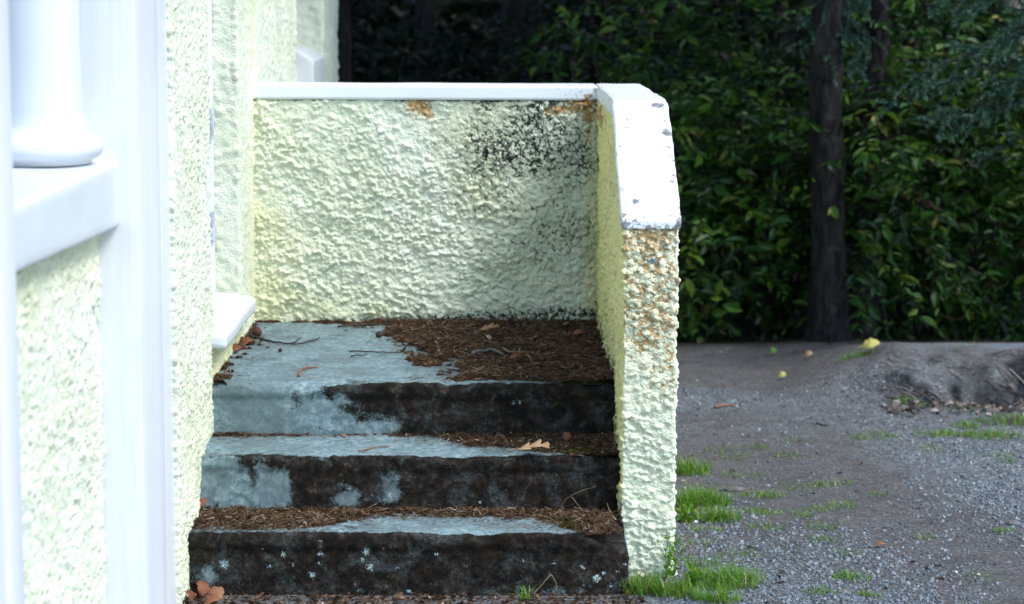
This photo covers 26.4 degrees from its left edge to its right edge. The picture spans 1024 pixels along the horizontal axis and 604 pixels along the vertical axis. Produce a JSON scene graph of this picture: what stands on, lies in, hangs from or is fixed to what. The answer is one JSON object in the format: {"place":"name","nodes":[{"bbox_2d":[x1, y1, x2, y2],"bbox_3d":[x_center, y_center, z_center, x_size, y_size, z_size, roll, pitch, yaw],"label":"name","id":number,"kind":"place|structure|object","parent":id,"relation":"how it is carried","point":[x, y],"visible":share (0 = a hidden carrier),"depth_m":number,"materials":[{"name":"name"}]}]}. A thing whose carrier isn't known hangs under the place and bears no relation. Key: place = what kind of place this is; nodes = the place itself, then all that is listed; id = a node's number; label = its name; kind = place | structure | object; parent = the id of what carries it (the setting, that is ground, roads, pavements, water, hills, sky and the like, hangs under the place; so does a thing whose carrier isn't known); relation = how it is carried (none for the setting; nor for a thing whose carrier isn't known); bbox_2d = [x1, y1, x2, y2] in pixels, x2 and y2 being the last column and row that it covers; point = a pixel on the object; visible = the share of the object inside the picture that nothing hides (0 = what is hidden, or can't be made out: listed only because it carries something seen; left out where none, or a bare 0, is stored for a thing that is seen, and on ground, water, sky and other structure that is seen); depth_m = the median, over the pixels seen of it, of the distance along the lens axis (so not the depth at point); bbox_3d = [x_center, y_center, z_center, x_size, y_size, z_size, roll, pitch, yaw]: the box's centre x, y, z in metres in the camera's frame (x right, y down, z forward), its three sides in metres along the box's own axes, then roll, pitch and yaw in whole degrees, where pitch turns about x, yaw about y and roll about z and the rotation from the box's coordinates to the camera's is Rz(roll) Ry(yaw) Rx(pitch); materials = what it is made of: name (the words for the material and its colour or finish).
{"place":"outdoors","nodes":[
{"label":"outdoors","id":0,"kind":"place"},
{"bbox_2d":[186,0,1023,603],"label":"ground","id":1,"kind":"structure","parent":0,"point":[748,366],"depth_m":8.38,"materials":[{"name":"grey gravel"}]},
{"bbox_2d":[0,0,339,603],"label":"house","id":2,"kind":"structure","parent":1,"relation":"on","point":[127,270],"depth_m":5.45,"materials":[{"name":"white paint"}]},
{"bbox_2d":[210,107,214,242],"bbox_3d":[-1.094,-0.921,7.096,0.157,1.900,0.670,0,8,-1],"label":"window","id":3,"kind":"structure","parent":2,"relation":"in","point":[211,109],"depth_m":7.47,"materials":[{"name":"white paint"}]},
{"bbox_2d":[184,590,196,602],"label":"brown leaf","id":4,"kind":"object","parent":1,"relation":"on","point":[191,594],"visible":1,"depth_m":6.26,"materials":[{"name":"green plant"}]},
{"bbox_2d":[196,580,210,595],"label":"brown leaf","id":5,"kind":"object","parent":1,"relation":"on","point":[203,588],"visible":0.98,"depth_m":6.32,"materials":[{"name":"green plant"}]},
{"bbox_2d":[204,594,219,603],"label":"brown leaf","id":6,"kind":"object","parent":1,"relation":"on","point":[210,599],"visible":1,"depth_m":6.24,"materials":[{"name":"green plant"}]},
{"bbox_2d":[207,586,223,602],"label":"brown leaf","id":7,"kind":"object","parent":1,"relation":"on","point":[218,592],"visible":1,"depth_m":6.26,"materials":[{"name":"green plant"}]},
{"bbox_2d":[337,0,351,82],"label":"tree","id":8,"kind":"object","parent":1,"relation":"on","point":[344,50],"visible":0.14,"depth_m":12.42,"materials":[{"name":"black plant"}]},
{"bbox_2d":[187,322,628,595],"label":"concrete steps","id":9,"kind":"structure","parent":1,"relation":"on","point":[271,391],"depth_m":6.60,"materials":[{"name":"grey concrete"}]},
{"bbox_2d":[199,498,207,507],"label":"red leaf","id":10,"kind":"object","parent":9,"relation":"on","point":[202,501],"visible":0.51,"depth_m":6.58,"materials":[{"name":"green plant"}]},
{"bbox_2d":[232,343,241,350],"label":"brown leaf","id":11,"kind":"object","parent":9,"relation":"on","point":[235,347],"visible":1,"depth_m":7.41,"materials":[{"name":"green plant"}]},
{"bbox_2d":[251,335,319,344],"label":"twig","id":12,"kind":"object","parent":9,"relation":"on","point":[292,343],"visible":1,"depth_m":7.62,"materials":[{"name":"brown wood"}]},
{"bbox_2d":[297,366,317,376],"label":"twig","id":13,"kind":"object","parent":9,"relation":"on","point":[300,372],"visible":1,"depth_m":7.07,"materials":[{"name":"brown wood"}]},
{"bbox_2d":[337,323,389,326],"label":"twig","id":14,"kind":"object","parent":9,"relation":"on","point":[362,324],"visible":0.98,"depth_m":8.00,"materials":[{"name":"brown wood"}]},
{"bbox_2d":[359,446,389,451],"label":"twig","id":15,"kind":"object","parent":9,"relation":"on","point":[372,448],"visible":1,"depth_m":6.67,"materials":[{"name":"brown wood"}]},
{"bbox_2d":[349,350,399,352],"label":"twig","id":16,"kind":"object","parent":9,"relation":"on","point":[372,351],"visible":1,"depth_m":7.41,"materials":[{"name":"wood"}]},
{"bbox_2d":[375,331,381,337],"bbox_3d":[-0.472,0.114,7.746,0.025,0.027,0.025,-6,10,-36],"label":"pine cone","id":17,"kind":"object","parent":9,"relation":"on","point":[378,334],"visible":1,"depth_m":7.74,"materials":[{"name":"brown plant"}]},
{"bbox_2d":[189,503,622,535],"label":"leaf litter","id":18,"kind":"object","parent":9,"relation":"on","point":[239,518],"visible":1,"depth_m":6.51,"materials":[{"name":"brown plant"}]},
{"bbox_2d":[562,486,594,512],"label":"dry stem","id":19,"kind":"object","parent":18,"relation":"on","point":[573,499],"visible":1,"depth_m":6.54,"materials":[{"name":"brown plant"}]},
{"bbox_2d":[212,317,613,383],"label":"leaf litter","id":20,"kind":"object","parent":9,"relation":"on","point":[551,348],"visible":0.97,"depth_m":7.47,"materials":[{"name":"brown plant"}]},
{"bbox_2d":[240,336,252,344],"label":"brown leaf","id":21,"kind":"object","parent":20,"relation":"on","point":[245,340],"visible":0.96,"depth_m":7.54,"materials":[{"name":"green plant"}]},
{"bbox_2d":[252,327,261,335],"bbox_3d":[-0.905,0.105,7.760,0.033,0.036,0.033,-6,10,-36],"label":"pine cone","id":22,"kind":"object","parent":20,"relation":"on","point":[257,331],"visible":1,"depth_m":7.75,"materials":[{"name":"brown plant"}]},
{"bbox_2d":[471,348,502,354],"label":"twig","id":23,"kind":"object","parent":20,"relation":"on","point":[473,352],"visible":1,"depth_m":7.29,"materials":[{"name":"grey wood"}]},
{"bbox_2d":[474,322,499,330],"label":"oak leaf","id":24,"kind":"object","parent":20,"relation":"on","point":[485,327],"visible":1,"depth_m":7.75,"materials":[{"name":"brown plant"}]},
{"bbox_2d":[502,347,525,352],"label":"twig","id":25,"kind":"object","parent":20,"relation":"on","point":[512,351],"visible":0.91,"depth_m":7.28,"materials":[{"name":"wood"}]},
{"bbox_2d":[506,349,522,359],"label":"red leaf","id":26,"kind":"object","parent":20,"relation":"on","point":[515,354],"visible":1,"depth_m":7.15,"materials":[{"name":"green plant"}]},
{"bbox_2d":[572,329,584,334],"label":"red leaf","id":27,"kind":"object","parent":20,"relation":"on","point":[577,331],"visible":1,"depth_m":7.66,"materials":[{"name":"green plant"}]},
{"bbox_2d":[209,430,619,456],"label":"leaf litter","id":28,"kind":"object","parent":9,"relation":"on","point":[604,441],"visible":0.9,"depth_m":6.79,"materials":[{"name":"brown plant"}]},
{"bbox_2d":[563,432,571,440],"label":"red leaf","id":29,"kind":"object","parent":28,"relation":"on","point":[567,436],"visible":1,"depth_m":6.76,"materials":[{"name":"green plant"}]},
{"bbox_2d":[508,439,549,449],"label":"oak leaf","id":30,"kind":"object","parent":9,"relation":"on","point":[537,443],"visible":1,"depth_m":6.59,"materials":[{"name":"beige plant"}]},
{"bbox_2d":[516,368,613,384],"bbox_3d":[0.186,0.235,6.949,0.410,0.025,0.279,-5,10,-34],"label":"moss","id":31,"kind":"object","parent":9,"relation":"on","point":[592,382],"visible":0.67,"depth_m":6.87,"materials":[{"name":"plant"}]},
{"bbox_2d":[524,445,609,455],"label":"moss","id":32,"kind":"object","parent":9,"relation":"on","point":[574,449],"visible":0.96,"depth_m":6.64,"materials":[{"name":"brown plant"}]},
{"bbox_2d":[544,514,603,530],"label":"moss","id":33,"kind":"object","parent":9,"relation":"on","point":[567,523],"visible":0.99,"depth_m":6.43,"materials":[{"name":"plant"}]},
{"bbox_2d":[351,9,474,82],"bbox_3d":[-0.869,-0.417,13.087,1.550,2.664,1.515,0,8,-1],"label":"shrub","id":34,"kind":"object","parent":1,"relation":"on","point":[391,76],"visible":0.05,"depth_m":12.88,"materials":[{"name":"green plant"}]},
{"bbox_2d":[182,588,650,603],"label":"leaf litter","id":35,"kind":"object","parent":1,"relation":"on","point":[346,599],"visible":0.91,"depth_m":6.29,"materials":[{"name":"brown plant"}]},
{"bbox_2d":[415,0,435,82],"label":"tree","id":36,"kind":"object","parent":1,"relation":"on","point":[424,18],"visible":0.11,"depth_m":13.51,"materials":[{"name":"black plant"}]},
{"bbox_2d":[252,82,680,576],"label":"stair wall","id":37,"kind":"structure","parent":1,"relation":"on","point":[513,201],"depth_m":8.01,"materials":[{"name":"white paint"}]},
{"bbox_2d":[500,584,534,601],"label":"grass tuft","id":38,"kind":"object","parent":1,"relation":"on","point":[521,596],"visible":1,"depth_m":6.32,"materials":[{"name":"green plant"}]},
{"bbox_2d":[499,0,544,82],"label":"tree","id":39,"kind":"object","parent":1,"relation":"on","point":[511,10],"visible":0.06,"depth_m":14.05,"materials":[{"name":"brown plant"}]},
{"bbox_2d":[414,0,646,83],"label":"shrub","id":40,"kind":"object","parent":1,"relation":"on","point":[486,76],"visible":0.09,"depth_m":13.00,"materials":[{"name":"green plant"}]},
{"bbox_2d":[532,574,556,596],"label":"dry stem","id":41,"kind":"object","parent":1,"relation":"on","point":[543,583],"visible":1,"depth_m":6.32,"materials":[{"name":"beige plant"}]},
{"bbox_2d":[604,0,630,83],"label":"tree","id":42,"kind":"object","parent":1,"relation":"on","point":[617,12],"visible":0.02,"depth_m":14.61,"materials":[{"name":"black plant"}]},
{"bbox_2d":[498,0,798,341],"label":"shrub","id":43,"kind":"object","parent":1,"relation":"on","point":[646,75],"visible":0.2,"depth_m":11.96,"materials":[{"name":"green plant"}]},
{"bbox_2d":[619,563,683,596],"bbox_3d":[0.371,0.815,6.404,0.321,0.080,0.258,0,8,-1],"label":"grass tuft","id":44,"kind":"object","parent":1,"relation":"on","point":[638,586],"visible":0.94,"depth_m":6.40,"materials":[{"name":"green plant"}]},
{"bbox_2d":[662,533,685,577],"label":"weed","id":45,"kind":"object","parent":1,"relation":"on","point":[670,553],"visible":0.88,"depth_m":6.54,"materials":[{"name":"green plant"}]},
{"bbox_2d":[648,572,707,599],"bbox_3d":[0.481,0.822,6.367,0.234,0.077,0.229,0,8,-1],"label":"grass tuft","id":46,"kind":"object","parent":1,"relation":"on","point":[678,589],"visible":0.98,"depth_m":6.36,"materials":[{"name":"green plant"}]},
{"bbox_2d":[348,0,1023,341],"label":"wood","id":47,"kind":"object","parent":1,"relation":"on","point":[460,16],"visible":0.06,"depth_m":16.08,"materials":[{"name":"green plant"}]},
{"bbox_2d":[666,560,707,586],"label":"weed","id":48,"kind":"object","parent":1,"relation":"on","point":[693,570],"visible":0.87,"depth_m":6.45,"materials":[{"name":"green plant"}]},
{"bbox_2d":[674,501,699,522],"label":"weed","id":49,"kind":"object","parent":1,"relation":"on","point":[683,511],"visible":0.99,"depth_m":7.26,"materials":[{"name":"green plant"}]},
{"bbox_2d":[675,453,712,476],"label":"grass tuft","id":50,"kind":"object","parent":1,"relation":"on","point":[688,466],"visible":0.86,"depth_m":8.00,"materials":[{"name":"green plant"}]},
{"bbox_2d":[675,480,741,509],"bbox_3d":[0.655,0.649,7.504,0.323,0.104,0.315,0,8,-1],"label":"grass tuft","id":51,"kind":"object","parent":1,"relation":"on","point":[697,498],"visible":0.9,"depth_m":7.49,"materials":[{"name":"green plant"}]},
{"bbox_2d":[693,501,746,523],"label":"grass tuft","id":52,"kind":"object","parent":1,"relation":"on","point":[719,516],"visible":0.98,"depth_m":7.28,"materials":[{"name":"green plant"}]},
{"bbox_2d":[714,404,734,407],"bbox_3d":[0.894,0.436,9.199,0.099,0.015,0.016,-3,9,-21],"label":"bark strip","id":53,"kind":"object","parent":1,"relation":"on","point":[720,405],"visible":1,"depth_m":9.19,"materials":[{"name":"beige wood"}]},
{"bbox_2d":[691,582,758,603],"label":"grass tuft","id":54,"kind":"object","parent":1,"relation":"on","point":[721,595],"visible":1,"depth_m":6.31,"materials":[{"name":"green plant"}]},
{"bbox_2d":[679,557,780,591],"bbox_3d":[0.645,0.802,6.489,0.336,0.084,0.337,0,8,-1],"label":"grass tuft","id":55,"kind":"object","parent":1,"relation":"on","point":[724,578],"visible":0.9,"depth_m":6.49,"materials":[{"name":"green plant"}]},
{"bbox_2d":[724,486,744,491],"bbox_3d":[0.786,0.661,7.722,0.076,0.020,0.042,0,8,-1],"label":"flat stone","id":56,"kind":"object","parent":1,"relation":"on","point":[736,489],"visible":0.94,"depth_m":7.71,"materials":[{"name":"grey stone"}]},
{"bbox_2d":[655,75,846,342],"bbox_3d":[0.969,-0.372,11.520,1.632,1.642,1.438,0,8,-1],"label":"shrub","id":57,"kind":"object","parent":1,"relation":"on","point":[743,224],"visible":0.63,"depth_m":11.26,"materials":[{"name":"green plant"}]},
{"bbox_2d":[740,488,785,499],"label":"grass tuft","id":58,"kind":"object","parent":1,"relation":"on","point":[764,495],"visible":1,"depth_m":7.65,"materials":[{"name":"green plant"}]},
{"bbox_2d":[744,505,788,515],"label":"grass tuft","id":59,"kind":"object","parent":1,"relation":"on","point":[761,511],"visible":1,"depth_m":7.38,"materials":[{"name":"green plant"}]},
{"bbox_2d":[770,347,776,352],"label":"green leaf","id":60,"kind":"object","parent":1,"relation":"on","point":[773,350],"visible":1,"depth_m":10.62,"materials":[{"name":"green plant"}]},
{"bbox_2d":[778,371,785,376],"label":"yellow leaf","id":61,"kind":"object","parent":1,"relation":"on","point":[782,374],"visible":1,"depth_m":9.86,"materials":[{"name":"yellow plant"}]},
{"bbox_2d":[650,0,928,339],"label":"shrub","id":62,"kind":"object","parent":1,"relation":"on","point":[733,86],"visible":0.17,"depth_m":12.11,"materials":[{"name":"green plant"}]},
{"bbox_2d":[803,350,812,356],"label":"tan leaf","id":63,"kind":"object","parent":1,"relation":"on","point":[808,353],"visible":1,"depth_m":10.23,"materials":[{"name":"beige plant"}]},
{"bbox_2d":[803,584,840,596],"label":"grass tuft","id":64,"kind":"object","parent":1,"relation":"on","point":[823,588],"visible":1,"depth_m":6.39,"materials":[{"name":"green plant"}]},
{"bbox_2d":[802,0,852,342],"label":"tree","id":65,"kind":"object","parent":1,"relation":"on","point":[828,320],"visible":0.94,"depth_m":10.80,"materials":[{"name":"brown plant"}]},
{"bbox_2d":[798,0,888,338],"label":"tree","id":66,"kind":"object","parent":1,"relation":"on","point":[877,53],"visible":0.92,"depth_m":10.94,"materials":[{"name":"brown plant"}]},
{"bbox_2d":[823,568,870,582],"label":"grass tuft","id":67,"kind":"object","parent":1,"relation":"on","point":[848,576],"visible":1,"depth_m":6.55,"materials":[{"name":"green plant"}]},
{"bbox_2d":[674,339,1022,603],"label":"leaf litter","id":68,"kind":"object","parent":1,"relation":"on","point":[784,572],"visible":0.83,"depth_m":7.96,"materials":[{"name":"brown plant"}]},
{"bbox_2d":[837,347,876,362],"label":"grass tuft","id":69,"kind":"object","parent":1,"relation":"on","point":[858,354],"visible":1,"depth_m":9.84,"materials":[{"name":"green plant"}]},
{"bbox_2d":[854,589,880,598],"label":"grass tuft","id":70,"kind":"object","parent":1,"relation":"on","point":[865,594],"visible":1,"depth_m":6.37,"materials":[{"name":"green plant"}]},
{"bbox_2d":[857,338,879,348],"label":"yellow leaf","id":71,"kind":"object","parent":1,"relation":"on","point":[869,343],"visible":1,"depth_m":9.82,"materials":[{"name":"yellow plant"}]},
{"bbox_2d":[757,0,992,341],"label":"shrub","id":72,"kind":"object","parent":1,"relation":"on","point":[884,184],"visible":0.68,"depth_m":10.92,"materials":[{"name":"green plant"}]},
{"bbox_2d":[900,196,965,228],"bbox_3d":[2.124,-0.452,11.015,0.338,0.184,0.038,0,8,-1],"label":"fallen branch","id":73,"kind":"object","parent":72,"relation":"attached to","point":[925,201],"visible":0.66,"depth_m":11.00,"materials":[{"name":"brown wood"}]},
{"bbox_2d":[873,541,884,545],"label":"tan leaf","id":74,"kind":"object","parent":1,"relation":"on","point":[878,543],"visible":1,"depth_m":6.92,"materials":[{"name":"brown plant"}]},
{"bbox_2d":[865,2,911,334],"bbox_3d":[2.125,-3.538,12.878,4.729,8.558,4.303,0,8,-1],"label":"tree","id":75,"kind":"object","parent":1,"relation":"on","point":[867,25],"visible":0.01,"depth_m":13.18,"materials":[{"name":"brown plant"}]},
{"bbox_2d":[764,47,1023,339],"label":"shrub","id":76,"kind":"object","parent":1,"relation":"on","point":[954,304],"visible":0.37,"depth_m":11.19,"materials":[{"name":"green plant"}]},
{"bbox_2d":[909,240,963,268],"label":"fallen branch","id":77,"kind":"object","parent":76,"relation":"on","point":[921,248],"visible":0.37,"depth_m":11.17,"materials":[{"name":"brown wood"}]},
{"bbox_2d":[890,391,922,405],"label":"grass tuft","id":78,"kind":"object","parent":1,"relation":"on","point":[905,399],"visible":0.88,"depth_m":9.28,"materials":[{"name":"green plant"}]},
{"bbox_2d":[794,0,1023,339],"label":"shrub","id":79,"kind":"object","parent":1,"relation":"on","point":[1001,23],"visible":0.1,"depth_m":12.23,"materials":[{"name":"green plant"}]},
{"bbox_2d":[851,347,1023,411],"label":"dead grass","id":80,"kind":"structure","parent":1,"relation":"on","point":[936,385],"depth_m":9.46,"materials":[{"name":"grey plant"}]},
{"bbox_2d":[914,425,975,437],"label":"grass tuft","id":81,"kind":"object","parent":1,"relation":"on","point":[949,432],"visible":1,"depth_m":8.69,"materials":[{"name":"green plant"}]},
{"bbox_2d":[872,0,1023,164],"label":"conifer","id":82,"kind":"object","parent":1,"relation":"on","point":[1000,40],"visible":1,"depth_m":9.84,"materials":[{"name":"green plant"}]},
{"bbox_2d":[881,382,1023,421],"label":"leaf litter","id":83,"kind":"object","parent":1,"relation":"on","point":[894,404],"visible":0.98,"depth_m":9.14,"materials":[{"name":"brown dead leaves"},{"name":"twigs"}]},
{"bbox_2d":[882,43,1023,340],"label":"shrub","id":84,"kind":"object","parent":1,"relation":"on","point":[1004,160],"visible":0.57,"depth_m":11.30,"materials":[{"name":"green plant"}]},
{"bbox_2d":[940,311,977,319],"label":"fallen branch","id":85,"kind":"object","parent":1,"relation":"on","point":[954,318],"visible":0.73,"depth_m":11.14,"materials":[{"name":"brown wood"}]},
{"bbox_2d":[952,418,979,428],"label":"grass tuft","id":86,"kind":"object","parent":1,"relation":"on","point":[966,422],"visible":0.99,"depth_m":8.83,"materials":[{"name":"green plant"}]},
{"bbox_2d":[962,427,1023,440],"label":"grass tuft","id":87,"kind":"object","parent":1,"relation":"on","point":[994,432],"visible":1,"depth_m":8.67,"materials":[{"name":"green plant"}]},
{"bbox_2d":[968,411,1023,427],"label":"grass tuft","id":88,"kind":"object","parent":1,"relation":"on","point":[1018,421],"visible":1,"depth_m":8.92,"materials":[{"name":"green plant"}]},
{"bbox_2d":[1000,0,1023,175],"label":"tree","id":89,"kind":"object","parent":1,"relation":"on","point":[1015,6],"visible":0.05,"depth_m":12.64,"materials":[{"name":"green plant"}]},
{"bbox_2d":[1006,520,1018,525],"bbox_3d":[1.658,0.732,7.238,0.043,0.020,0.034,0,8,-1],"label":"stone","id":90,"kind":"object","parent":1,"relation":"on","point":[1011,522],"visible":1,"depth_m":7.23,"materials":[{"name":"grey stone"}]},
{"bbox_2d":[657,353,1023,603],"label":"gravel","id":91,"kind":"structure","parent":0,"point":[885,598],"depth_m":6.99,"materials":[{"name":"grey gravel"}]},
{"bbox_2d":[674,342,1020,582],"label":"grass","id":92,"kind":"structure","parent":0,"point":[816,484],"depth_m":7.45,"materials":[{"name":"green plant"}]}
]}

